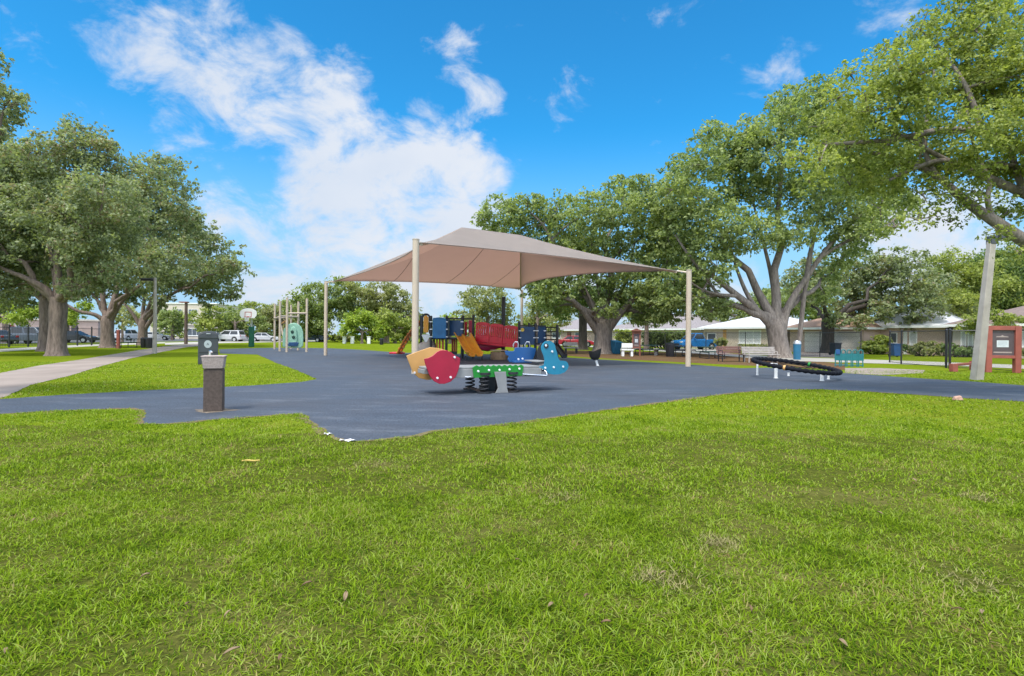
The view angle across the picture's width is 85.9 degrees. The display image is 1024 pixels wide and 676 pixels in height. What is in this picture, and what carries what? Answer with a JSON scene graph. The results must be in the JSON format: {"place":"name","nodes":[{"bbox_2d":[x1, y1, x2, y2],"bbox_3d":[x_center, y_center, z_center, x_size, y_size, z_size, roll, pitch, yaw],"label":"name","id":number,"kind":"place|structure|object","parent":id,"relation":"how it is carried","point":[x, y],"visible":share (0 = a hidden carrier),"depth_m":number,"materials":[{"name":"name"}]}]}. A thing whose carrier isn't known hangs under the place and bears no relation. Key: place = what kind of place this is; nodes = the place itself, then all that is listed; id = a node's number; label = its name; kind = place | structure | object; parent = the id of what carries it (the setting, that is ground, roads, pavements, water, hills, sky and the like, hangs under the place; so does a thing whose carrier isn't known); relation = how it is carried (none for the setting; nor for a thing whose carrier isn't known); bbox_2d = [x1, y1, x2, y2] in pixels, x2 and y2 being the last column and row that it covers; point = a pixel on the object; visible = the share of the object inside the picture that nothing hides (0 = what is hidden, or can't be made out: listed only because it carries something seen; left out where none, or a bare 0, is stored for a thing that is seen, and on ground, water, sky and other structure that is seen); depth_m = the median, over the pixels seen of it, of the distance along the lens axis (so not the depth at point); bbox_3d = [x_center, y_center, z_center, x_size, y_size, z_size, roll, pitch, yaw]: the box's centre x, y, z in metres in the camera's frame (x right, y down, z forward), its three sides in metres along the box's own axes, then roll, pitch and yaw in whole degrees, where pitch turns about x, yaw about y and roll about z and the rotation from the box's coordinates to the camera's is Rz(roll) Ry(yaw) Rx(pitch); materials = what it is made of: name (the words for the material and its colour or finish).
{"place":"outdoors","nodes":[
{"label":"outdoors","id":0,"kind":"place"},
{"bbox_2d":[0,318,99,335],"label":"school building","id":1,"kind":"structure","parent":0,"point":[86,324],"depth_m":91.02,"materials":[{"name":"white paint"}]},
{"bbox_2d":[0,342,164,351],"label":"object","id":2,"kind":"structure","parent":0,"point":[18,349],"depth_m":45.21,"materials":[{"name":"concrete"}]},
{"bbox_2d":[0,338,281,343],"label":"parking lot","id":3,"kind":"structure","parent":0,"point":[135,340],"depth_m":91.48,"materials":[{"name":"grey asphalt"}]},
{"bbox_2d":[0,330,18,343],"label":"dark car","id":4,"kind":"object","parent":3,"relation":"on","point":[5,336],"visible":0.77,"depth_m":53.85,"materials":[{"name":"paint"}]},
{"bbox_2d":[0,301,38,342],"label":"garden tree","id":5,"kind":"object","parent":3,"relation":"on","point":[21,316],"visible":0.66,"depth_m":59.08,"materials":[{"name":"green plant"}]},
{"bbox_2d":[10,327,37,343],"bbox_3d":[-50.201,-0.244,58.002,4.940,1.819,2.180,1,0,-4],"label":"dark suv","id":6,"kind":"object","parent":3,"relation":"on","point":[33,332],"visible":0.13,"depth_m":57.10,"materials":[{"name":"paint"}]},
{"bbox_2d":[67,299,94,342],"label":"garden tree","id":7,"kind":"object","parent":3,"relation":"on","point":[72,317],"visible":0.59,"depth_m":63.88,"materials":[{"name":"green plant"}]},
{"bbox_2d":[67,331,97,342],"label":"black car","id":8,"kind":"object","parent":3,"relation":"on","point":[87,336],"visible":0.43,"depth_m":65.28,"materials":[{"name":"paint"}]},
{"bbox_2d":[114,329,137,340],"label":"white car","id":9,"kind":"object","parent":3,"relation":"on","point":[130,334],"visible":0.51,"depth_m":86.75,"materials":[{"name":"paint"}]},
{"bbox_2d":[148,306,188,339],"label":"garden tree","id":10,"kind":"object","parent":3,"relation":"on","point":[173,324],"visible":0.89,"depth_m":94.01,"materials":[{"name":"green plant"}]},
{"bbox_2d":[179,304,227,332],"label":"garden tree","id":11,"kind":"object","parent":3,"relation":"on","point":[205,320],"visible":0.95,"depth_m":86.52,"materials":[{"name":"green plant"}]},
{"bbox_2d":[161,324,253,338],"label":"building","id":12,"kind":"structure","parent":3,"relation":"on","point":[192,334],"depth_m":121.98,"materials":[{"name":"beige paint"}]},
{"bbox_2d":[150,303,238,331],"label":"apartment building","id":13,"kind":"structure","parent":0,"point":[191,306],"depth_m":164.97,"materials":[{"name":"beige paint"}]},
{"bbox_2d":[165,341,282,344],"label":"pavement","id":14,"kind":"structure","parent":0,"point":[173,343],"depth_m":76.98,"materials":[{"name":"concrete"}]},
{"bbox_2d":[179,301,189,343],"bbox_3d":[-38.173,-1.757,63.995,1.000,4.953,0.500,1,0,0],"label":"wooden pole","id":15,"kind":"object","parent":14,"relation":"on","point":[186,325],"visible":0.91,"depth_m":63.87,"materials":[{"name":"brown wood"}]},
{"bbox_2d":[218,330,246,341],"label":"white car","id":16,"kind":"object","parent":14,"relation":"on","point":[235,335],"visible":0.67,"depth_m":87.12,"materials":[{"name":"paint"}]},
{"bbox_2d":[248,333,278,341],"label":"silver car","id":17,"kind":"object","parent":14,"relation":"on","point":[262,336],"visible":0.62,"depth_m":89.18,"materials":[{"name":"paint"}]},
{"bbox_2d":[255,300,299,340],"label":"garden tree","id":18,"kind":"object","parent":14,"relation":"on","point":[268,311],"visible":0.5,"depth_m":95.75,"materials":[{"name":"green plant"}]},
{"bbox_2d":[0,487,1023,675],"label":"foreground grass","id":19,"kind":"structure","parent":0,"point":[512,568],"depth_m":2.97,"materials":[{"name":"green plant"}]},
{"bbox_2d":[0,335,1023,441],"bbox_3d":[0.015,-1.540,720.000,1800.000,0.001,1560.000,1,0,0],"label":"lawn ground","id":20,"kind":"structure","parent":0,"point":[186,355],"depth_m":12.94,"materials":[{"name":"green plant"}]},
{"bbox_2d":[0,47,36,176],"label":"oak tree","id":21,"kind":"object","parent":20,"relation":"on","point":[14,114],"visible":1,"depth_m":10.28,"materials":[{"name":"green plant"}]},
{"bbox_2d":[0,325,99,346],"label":"picket fence","id":22,"kind":"object","parent":20,"relation":"on","point":[8,327],"visible":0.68,"depth_m":46.97,"materials":[{"name":"metal"}]},
{"bbox_2d":[0,159,127,351],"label":"oak tree","id":23,"kind":"object","parent":20,"relation":"on","point":[43,302],"visible":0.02,"depth_m":36.80,"materials":[{"name":"green plant"}]},
{"bbox_2d":[0,111,168,355],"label":"oak tree","id":24,"kind":"object","parent":20,"relation":"on","point":[71,246],"visible":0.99,"depth_m":29.36,"materials":[{"name":"green plant"}]},
{"bbox_2d":[0,344,197,397],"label":"footpath","id":25,"kind":"structure","parent":20,"relation":"on","point":[13,381],"depth_m":19.26,"materials":[{"name":"concrete"}]},
{"bbox_2d":[106,302,140,341],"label":"garden tree","id":26,"kind":"object","parent":20,"relation":"on","point":[124,312],"visible":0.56,"depth_m":68.19,"materials":[{"name":"green plant"}]},
{"bbox_2d":[50,149,212,347],"bbox_3d":[-32.458,-7.737,46.823,13.789,17.463,12.231,1,0,0],"label":"oak tree","id":27,"kind":"object","parent":20,"relation":"on","point":[173,214],"visible":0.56,"depth_m":46.40,"materials":[{"name":"green plant"}]},
{"bbox_2d":[138,278,156,353],"bbox_3d":[-23.190,-1.403,35.013,1.151,4.873,0.340,1,0,0],"label":"light pole","id":28,"kind":"object","parent":20,"relation":"on","point":[154,340],"visible":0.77,"depth_m":34.92,"materials":[{"name":"metal"}]},
{"bbox_2d":[123,208,256,344],"bbox_3d":[-33.327,-6.537,57.259,15.222,14.962,10.592,1,0,0],"label":"oak tree","id":29,"kind":"object","parent":20,"relation":"on","point":[227,267],"visible":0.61,"depth_m":56.40,"materials":[{"name":"green plant"}]},
{"bbox_2d":[198,331,217,363],"bbox_3d":[-13.031,0.418,23.587,0.757,1.420,0.574,0,0,-30],"label":"compactor bin","id":30,"kind":"object","parent":20,"relation":"on","point":[207,341],"visible":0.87,"depth_m":23.37,"materials":[{"name":"grey metal"}]},
{"bbox_2d":[204,304,271,336],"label":"garden tree","id":31,"kind":"object","parent":20,"relation":"on","point":[234,321],"visible":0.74,"depth_m":91.39,"materials":[{"name":"green plant"}]},
{"bbox_2d":[240,308,256,346],"bbox_3d":[-25.654,-1.000,53.389,1.376,3.770,1.446,0,0,-35],"label":"basketball hoop","id":32,"kind":"object","parent":20,"relation":"on","point":[247,313],"visible":1,"depth_m":53.17,"materials":[{"name":"white paint"}]},
{"bbox_2d":[237,300,273,324],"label":"garden tree","id":33,"kind":"object","parent":20,"relation":"on","point":[252,304],"visible":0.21,"depth_m":105.22,"materials":[{"name":"green plant"}]},
{"bbox_2d":[303,332,328,341],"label":"dark pickup","id":34,"kind":"object","parent":20,"relation":"on","point":[318,339],"visible":0.34,"depth_m":90.88,"materials":[{"name":"paint"}]},
{"bbox_2d":[278,275,363,341],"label":"garden tree","id":35,"kind":"object","parent":20,"relation":"on","point":[315,309],"visible":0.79,"depth_m":88.79,"materials":[{"name":"green plant"}]},
{"bbox_2d":[323,333,379,341],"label":"hedge row","id":36,"kind":"object","parent":20,"relation":"on","point":[339,337],"visible":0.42,"depth_m":97.81,"materials":[{"name":"green plant"}]},
{"bbox_2d":[337,306,391,343],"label":"garden tree","id":37,"kind":"object","parent":20,"relation":"on","point":[368,320],"visible":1,"depth_m":80.25,"materials":[{"name":"green plant"}]},
{"bbox_2d":[333,281,425,342],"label":"garden tree","id":38,"kind":"object","parent":20,"relation":"on","point":[370,298],"visible":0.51,"depth_m":89.64,"materials":[{"name":"green plant"}]},
{"bbox_2d":[372,303,425,343],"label":"garden tree","id":39,"kind":"object","parent":20,"relation":"on","point":[392,321],"visible":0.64,"depth_m":83.64,"materials":[{"name":"green plant"}]},
{"bbox_2d":[423,312,475,343],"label":"garden tree","id":40,"kind":"object","parent":20,"relation":"on","point":[449,340],"visible":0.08,"depth_m":87.40,"materials":[{"name":"green plant"}]},
{"bbox_2d":[450,285,519,331],"bbox_3d":[-3.042,-2.871,65.798,8.131,8.153,8.952,1,0,0],"label":"garden tree","id":41,"kind":"object","parent":20,"relation":"on","point":[473,303],"visible":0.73,"depth_m":64.56,"materials":[{"name":"green plant"}]},
{"bbox_2d":[0,348,1023,440],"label":"playground surface","id":42,"kind":"object","parent":20,"relation":"on","point":[357,395],"visible":0.84,"depth_m":13.07,"materials":[{"name":"rubber"}]},
{"bbox_2d":[195,408,237,412],"bbox_3d":[-5.176,1.254,9.590,0.616,0.001,0.647,1,0,40],"label":"soil patch","id":43,"kind":"object","parent":42,"relation":"on","point":[201,410],"visible":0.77,"depth_m":9.50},
{"bbox_2d":[201,350,226,411],"bbox_3d":[-5.158,0.736,9.524,0.365,1.050,0.370,0,0,-21],"label":"drinking fountain","id":44,"kind":"object","parent":43,"relation":"on","point":[214,383],"visible":0.99,"depth_m":9.40,"materials":[{"name":"stone"}]},
{"bbox_2d":[273,297,307,351],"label":"climbing tower","id":45,"kind":"structure","parent":42,"relation":"on","point":[292,334],"depth_m":42.35,"materials":[{"name":"beige metal"}]},
{"bbox_2d":[389,297,566,360],"bbox_3d":[-3.520,-0.646,33.115,15.305,3.805,6.352,1,0,32],"label":"play structure","id":46,"kind":"object","parent":42,"relation":"on","point":[446,328],"visible":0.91,"depth_m":31.38,"materials":[{"name":"multicoloured paint"}]},
{"bbox_2d":[406,341,568,393],"bbox_3d":[-0.492,0.674,13.379,4.024,1.236,1.241,0,0,-26],"label":"spring rocker","id":47,"kind":"object","parent":42,"relation":"on","point":[439,365],"visible":1,"depth_m":13.01,"materials":[{"name":"multicoloured paint"}]},
{"bbox_2d":[324,227,691,373],"bbox_3d":[-1.385,-2.344,29.986,14.228,7.120,17.744,0,0,-28],"label":"shade canopy","id":48,"kind":"object","parent":42,"relation":"on","point":[467,256],"visible":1,"depth_m":31.44,"materials":[{"name":"beige fabric"}]},
{"bbox_2d":[4,389,1023,441],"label":"edge soil","id":49,"kind":"structure","parent":42,"relation":"on","point":[315,430],"depth_m":8.64,"materials":[{"name":"brown soil"}]},
{"bbox_2d":[589,348,601,365],"bbox_3d":[3.844,0.890,25.492,0.600,0.822,0.540,1,0,0],"label":"bucket spinner","id":50,"kind":"object","parent":42,"relation":"on","point":[595,355],"visible":0.99,"depth_m":25.32,"materials":[{"name":"black plastic"}]},
{"bbox_2d":[751,357,842,380],"bbox_3d":[9.629,1.023,18.702,2.793,0.692,2.790,1,0,0],"label":"ring spinner","id":51,"kind":"object","parent":42,"relation":"on","point":[776,366],"visible":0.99,"depth_m":18.56,"materials":[{"name":"black rubber"}]},
{"bbox_2d":[0,425,1023,675],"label":"lawn thatch","id":52,"kind":"object","parent":20,"relation":"on","point":[816,495],"visible":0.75,"depth_m":3.40,"materials":[{"name":"green plant"}]},
{"bbox_2d":[0,408,1023,500],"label":"lawn grass","id":53,"kind":"structure","parent":20,"relation":"on","point":[892,424],"depth_m":6.24,"materials":[{"name":"green plant"}]},
{"bbox_2d":[516,301,572,345],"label":"garden tree","id":54,"kind":"object","parent":20,"relation":"on","point":[542,315],"visible":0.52,"depth_m":74.00,"materials":[{"name":"green plant"}]},
{"bbox_2d":[533,283,605,349],"bbox_3d":[6.016,-2.288,56.710,7.472,7.239,9.196,1,0,-8],"label":"garden tree","id":55,"kind":"object","parent":20,"relation":"on","point":[582,343],"visible":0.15,"depth_m":55.63,"materials":[{"name":"green plant"}]},
{"bbox_2d":[547,319,594,342],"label":"bungalow","id":56,"kind":"object","parent":20,"relation":"on","point":[574,327],"visible":0.2,"depth_m":95.02,"materials":[{"name":"white paint"}]},
{"bbox_2d":[559,336,593,346],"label":"red car","id":57,"kind":"object","parent":20,"relation":"on","point":[575,338],"visible":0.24,"depth_m":69.31,"materials":[{"name":"paint"}]},
{"bbox_2d":[613,329,631,342],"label":"hedge row","id":58,"kind":"object","parent":20,"relation":"on","point":[618,336],"visible":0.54,"depth_m":69.70,"materials":[{"name":"green plant"}]},
{"bbox_2d":[612,281,691,347],"bbox_3d":[15.892,-2.631,62.268,8.966,8.073,9.757,0,0,-39],"label":"garden tree","id":59,"kind":"object","parent":20,"relation":"on","point":[645,327],"visible":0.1,"depth_m":61.80,"materials":[{"name":"green plant"}]},
{"bbox_2d":[641,329,685,348],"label":"hedge row","id":60,"kind":"object","parent":20,"relation":"on","point":[666,339],"visible":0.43,"depth_m":65.69,"materials":[{"name":"green plant"}]},
{"bbox_2d":[612,314,721,347],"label":"bungalow","id":61,"kind":"object","parent":20,"relation":"on","point":[696,322],"visible":0.09,"depth_m":76.60,"materials":[{"name":"beige paint"}]},
{"bbox_2d":[354,402,1023,608],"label":"dry grass","id":62,"kind":"structure","parent":20,"relation":"on","point":[719,542],"depth_m":3.14,"materials":[{"name":"plant"}]},
{"bbox_2d":[558,350,844,369],"bbox_3d":[10.212,1.289,39.030,16.025,0.001,30.466,1,0,0],"label":"mulch bed","id":63,"kind":"object","parent":20,"relation":"on","point":[727,360],"visible":0.46,"depth_m":35.19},
{"bbox_2d":[563,342,578,352],"bbox_3d":[4.794,0.773,44.646,1.200,0.890,0.420,1,0,0],"label":"concrete bench","id":64,"kind":"object","parent":63,"relation":"on","point":[571,344],"visible":0.92,"depth_m":44.61,"materials":[{"name":"black paint"}]},
{"bbox_2d":[469,173,725,353],"bbox_3d":[6.658,-6.232,43.878,20.126,15.240,12.042,1,0,0],"label":"broadleaf tree","id":65,"kind":"object","parent":63,"relation":"on","point":[606,316],"visible":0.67,"depth_m":42.33,"materials":[{"name":"green plant"}]},
{"bbox_2d":[611,340,622,353],"bbox_3d":[8.081,0.746,42.925,0.640,1.034,0.844,0,12,-25],"label":"wheeled bin","id":66,"kind":"object","parent":63,"relation":"on","point":[616,345],"visible":0.96,"depth_m":42.65,"materials":[{"name":"plastic"}]},
{"bbox_2d":[620,343,633,355],"bbox_3d":[8.035,0.819,38.404,0.850,0.910,0.500,1,0,0],"label":"concrete bench","id":67,"kind":"object","parent":63,"relation":"on","point":[627,345],"visible":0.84,"depth_m":38.37,"materials":[{"name":"white paint"}]},
{"bbox_2d":[631,329,641,355],"bbox_3d":[8.950,0.298,39.610,0.756,1.962,0.400,1,0,6],"label":"notice board","id":68,"kind":"object","parent":63,"relation":"on","point":[636,337],"visible":0.95,"depth_m":39.58,"materials":[{"name":"brown wood"}]},
{"bbox_2d":[665,343,674,356],"bbox_3d":[10.993,0.814,38.247,0.636,0.980,0.630,1,0,0],"label":"trash can","id":69,"kind":"object","parent":63,"relation":"on","point":[670,347],"visible":1,"depth_m":38.00,"materials":[{"name":"black paint"}]},
{"bbox_2d":[716,346,743,361],"bbox_3d":[12.414,0.912,31.240,1.450,0.869,0.691,1,0,-4],"label":"park bench","id":70,"kind":"object","parent":63,"relation":"on","point":[723,351],"visible":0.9,"depth_m":31.46,"materials":[{"name":"black paint"}]},
{"bbox_2d":[741,347,779,362],"bbox_3d":[13.850,0.929,30.654,1.900,0.869,0.691,1,0,-3],"label":"park bench","id":71,"kind":"object","parent":63,"relation":"on","point":[761,350],"visible":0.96,"depth_m":30.88,"materials":[{"name":"beige wood"}]},
{"bbox_2d":[632,71,940,357],"bbox_3d":[19.423,-8.272,38.625,21.294,19.613,10.050,1,0,0],"label":"broadleaf tree","id":72,"kind":"object","parent":63,"relation":"on","point":[773,317],"visible":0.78,"depth_m":37.40,"materials":[{"name":"green plant"}]},
{"bbox_2d":[834,349,863,366],"bbox_3d":[16.449,0.979,26.825,1.317,0.848,0.081,1,0,8],"label":"bike rack","id":73,"kind":"object","parent":63,"relation":"on","point":[857,357],"visible":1,"depth_m":26.82,"materials":[{"name":"teal metal"}]},
{"bbox_2d":[547,331,861,356],"bbox_3d":[14.782,0.333,52.778,3.143,1.900,37.167,0,0,-30],"label":"chain link fence","id":74,"kind":"object","parent":20,"relation":"on","point":[820,342],"visible":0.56,"depth_m":48.32,"materials":[{"name":"metal"}]},
{"bbox_2d":[697,316,805,348],"bbox_3d":[30.386,-0.941,65.499,10.122,4.650,12.128,0,0,-30],"label":"bungalow","id":75,"kind":"object","parent":20,"relation":"on","point":[748,325],"visible":0.34,"depth_m":63.82,"materials":[{"name":"beige paint"}]},
{"bbox_2d":[738,330,760,343],"bbox_3d":[26.939,-0.100,62.361,0.160,1.575,3.056,0,0,-30],"label":"window","id":76,"kind":"structure","parent":75,"relation":"in","point":[741,332],"depth_m":62.30,"materials":[{"name":"white glass"}]},
{"bbox_2d":[692,279,847,321],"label":"garden tree","id":77,"kind":"object","parent":20,"relation":"on","point":[810,312],"visible":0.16,"depth_m":77.16,"materials":[{"name":"green plant"}]},
{"bbox_2d":[787,311,886,353],"bbox_3d":[34.251,-0.865,55.880,10.122,4.650,8.226,0,0,-32],"label":"bungalow","id":78,"kind":"object","parent":20,"relation":"on","point":[872,330],"visible":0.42,"depth_m":52.52,"materials":[{"name":"beige paint"}]},
{"bbox_2d":[804,331,821,351],"bbox_3d":[29.926,0.365,54.266,0.061,2.080,2.125,0,0,-32],"label":"garage door","id":79,"kind":"structure","parent":78,"relation":"in","point":[809,338],"depth_m":54.48,"materials":[{"name":"metal"}]},
{"bbox_2d":[834,331,859,353],"bbox_3d":[31.412,0.389,51.896,0.061,2.080,2.620,0,0,-32],"label":"garage door","id":80,"kind":"structure","parent":78,"relation":"in","point":[840,340],"depth_m":51.59,"materials":[{"name":"metal"}]},
{"bbox_2d":[857,334,893,354],"bbox_3d":[32.444,0.576,48.837,3.189,1.875,2.477,1,0,0],"label":"round bush","id":81,"kind":"object","parent":20,"relation":"on","point":[879,344],"visible":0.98,"depth_m":48.71,"materials":[{"name":"green plant"}]},
{"bbox_2d":[779,245,992,352],"bbox_3d":[34.737,-3.470,52.075,19.573,10.200,11.607,1,0,0],"label":"oak tree","id":82,"kind":"object","parent":20,"relation":"on","point":[894,270],"visible":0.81,"depth_m":50.10,"materials":[{"name":"green plant"}]},
{"bbox_2d":[888,344,902,356],"bbox_3d":[29.976,0.952,43.025,0.640,1.034,0.844,1,0,5],"label":"wheeled bin","id":83,"kind":"object","parent":20,"relation":"on","point":[898,348],"visible":0.62,"depth_m":42.70,"materials":[{"name":"blue plastic"}]},
{"bbox_2d":[780,0,1023,268],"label":"broadleaf tree","id":84,"kind":"object","parent":20,"relation":"on","point":[985,74],"visible":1,"depth_m":12.49,"materials":[{"name":"green plant"}]},
{"bbox_2d":[874,298,962,355],"bbox_3d":[40.293,-1.143,52.630,11.122,5.350,7.406,0,0,-29],"label":"bungalow","id":85,"kind":"object","parent":20,"relation":"on","point":[935,324],"visible":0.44,"depth_m":49.55,"materials":[{"name":"white paint"}]},
{"bbox_2d":[889,329,947,367],"bbox_3d":[21.367,0.491,29.315,0.372,1.900,5.600,1,0,10],"label":"chain link fence","id":86,"kind":"object","parent":20,"relation":"on","point":[945,346],"visible":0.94,"depth_m":28.56,"materials":[{"name":"grey metal"}]},
{"bbox_2d":[900,342,944,355],"bbox_3d":[34.274,0.949,46.063,4.762,1.212,1.345,1,0,0],"label":"hedge row","id":87,"kind":"object","parent":20,"relation":"on","point":[909,349],"visible":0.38,"depth_m":45.91,"materials":[{"name":"green plant"}]},
{"bbox_2d":[908,341,940,355],"bbox_3d":[33.788,0.856,44.951,2.625,1.369,1.608,0,0,-20],"label":"flowering bush","id":88,"kind":"object","parent":20,"relation":"on","point":[923,350],"visible":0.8,"depth_m":44.83,"materials":[{"name":"green plant"}]},
{"bbox_2d":[943,343,972,356],"bbox_3d":[35.419,0.960,43.657,2.314,1.202,1.526,1,0,0],"label":"dark bush","id":89,"kind":"object","parent":20,"relation":"on","point":[954,346],"visible":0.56,"depth_m":43.46,"materials":[{"name":"green plant"}]},
{"bbox_2d":[949,361,971,371],"bbox_3d":[19.985,1.248,24.329,3.169,0.400,0.300,0,0,-37],"label":"bench","id":90,"kind":"object","parent":20,"relation":"on","point":[953,367],"visible":0.63,"depth_m":23.49,"materials":[{"name":"red wood"}]},
{"bbox_2d":[905,245,1023,318],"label":"garden tree","id":91,"kind":"object","parent":20,"relation":"on","point":[970,274],"visible":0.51,"depth_m":52.74,"materials":[{"name":"green plant"}]},
{"bbox_2d":[941,306,1023,357],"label":"bungalow","id":92,"kind":"object","parent":20,"relation":"on","point":[1018,311],"visible":0.12,"depth_m":44.95,"materials":[{"name":"beige paint"}]},
{"bbox_2d":[948,329,1023,371],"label":"chain link fence","id":93,"kind":"object","parent":20,"relation":"on","point":[949,347],"visible":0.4,"depth_m":25.70,"materials":[{"name":"black paint"}]},
{"bbox_2d":[970,234,1005,379],"bbox_3d":[16.481,-1.031,18.898,1.370,5.033,0.419,1,0,0],"label":"light pole","id":94,"kind":"object","parent":20,"relation":"on","point":[977,371],"visible":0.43,"depth_m":18.79,"materials":[{"name":"concrete"}]},
{"bbox_2d":[954,308,1023,335],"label":"garden tree","id":95,"kind":"object","parent":20,"relation":"on","point":[997,320],"visible":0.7,"depth_m":42.26,"materials":[{"name":"green plant"}]},
{"bbox_2d":[957,241,1023,310],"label":"garden tree","id":96,"kind":"object","parent":20,"relation":"on","point":[1016,269],"visible":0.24,"depth_m":55.55,"materials":[{"name":"green plant"}]},
{"bbox_2d":[985,326,1021,372],"bbox_3d":[20.577,0.475,23.079,1.267,1.967,0.215,1,0,12],"label":"notice board","id":97,"kind":"object","parent":20,"relation":"on","point":[1004,341],"visible":0.88,"depth_m":23.03,"materials":[{"name":"red wood"}]},
{"bbox_2d":[0,0,1023,334],"label":"sky","id":98,"kind":"structure","parent":0,"point":[325,138],"materials":[{"name":"blue"}]},
{"bbox_2d":[676,348,715,352],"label":"truck driveway","id":99,"kind":"structure","parent":0,"point":[698,350],"depth_m":57.58,"materials":[{"name":"concrete"}]},
{"bbox_2d":[671,333,716,349],"bbox_3d":[20.625,0.397,62.001,5.540,1.889,2.230,0,0,-25],"label":"pickup truck","id":100,"kind":"object","parent":99,"relation":"on","point":[698,341],"visible":0.52,"depth_m":61.23,"materials":[{"name":"paint"}]},
{"bbox_2d":[560,344,1023,368],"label":"sidewalk","id":101,"kind":"structure","parent":0,"point":[864,361],"depth_m":33.74,"materials":[{"name":"grey concrete"}]},
{"bbox_2d":[793,340,800,359],"bbox_3d":[18.180,0.767,35.069,0.488,1.240,0.483,1,0,0],"label":"trash can","id":102,"kind":"object","parent":101,"relation":"on","point":[796,349],"visible":1,"depth_m":34.89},
{"bbox_2d":[801,352,848,357],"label":"driveway","id":103,"kind":"structure","parent":0,"point":[815,354],"depth_m":46.38,"materials":[{"name":"concrete"}]},
{"bbox_2d":[845,368,923,374],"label":"side path","id":104,"kind":"structure","parent":0,"point":[877,371],"depth_m":23.29,"materials":[{"name":"concrete"}]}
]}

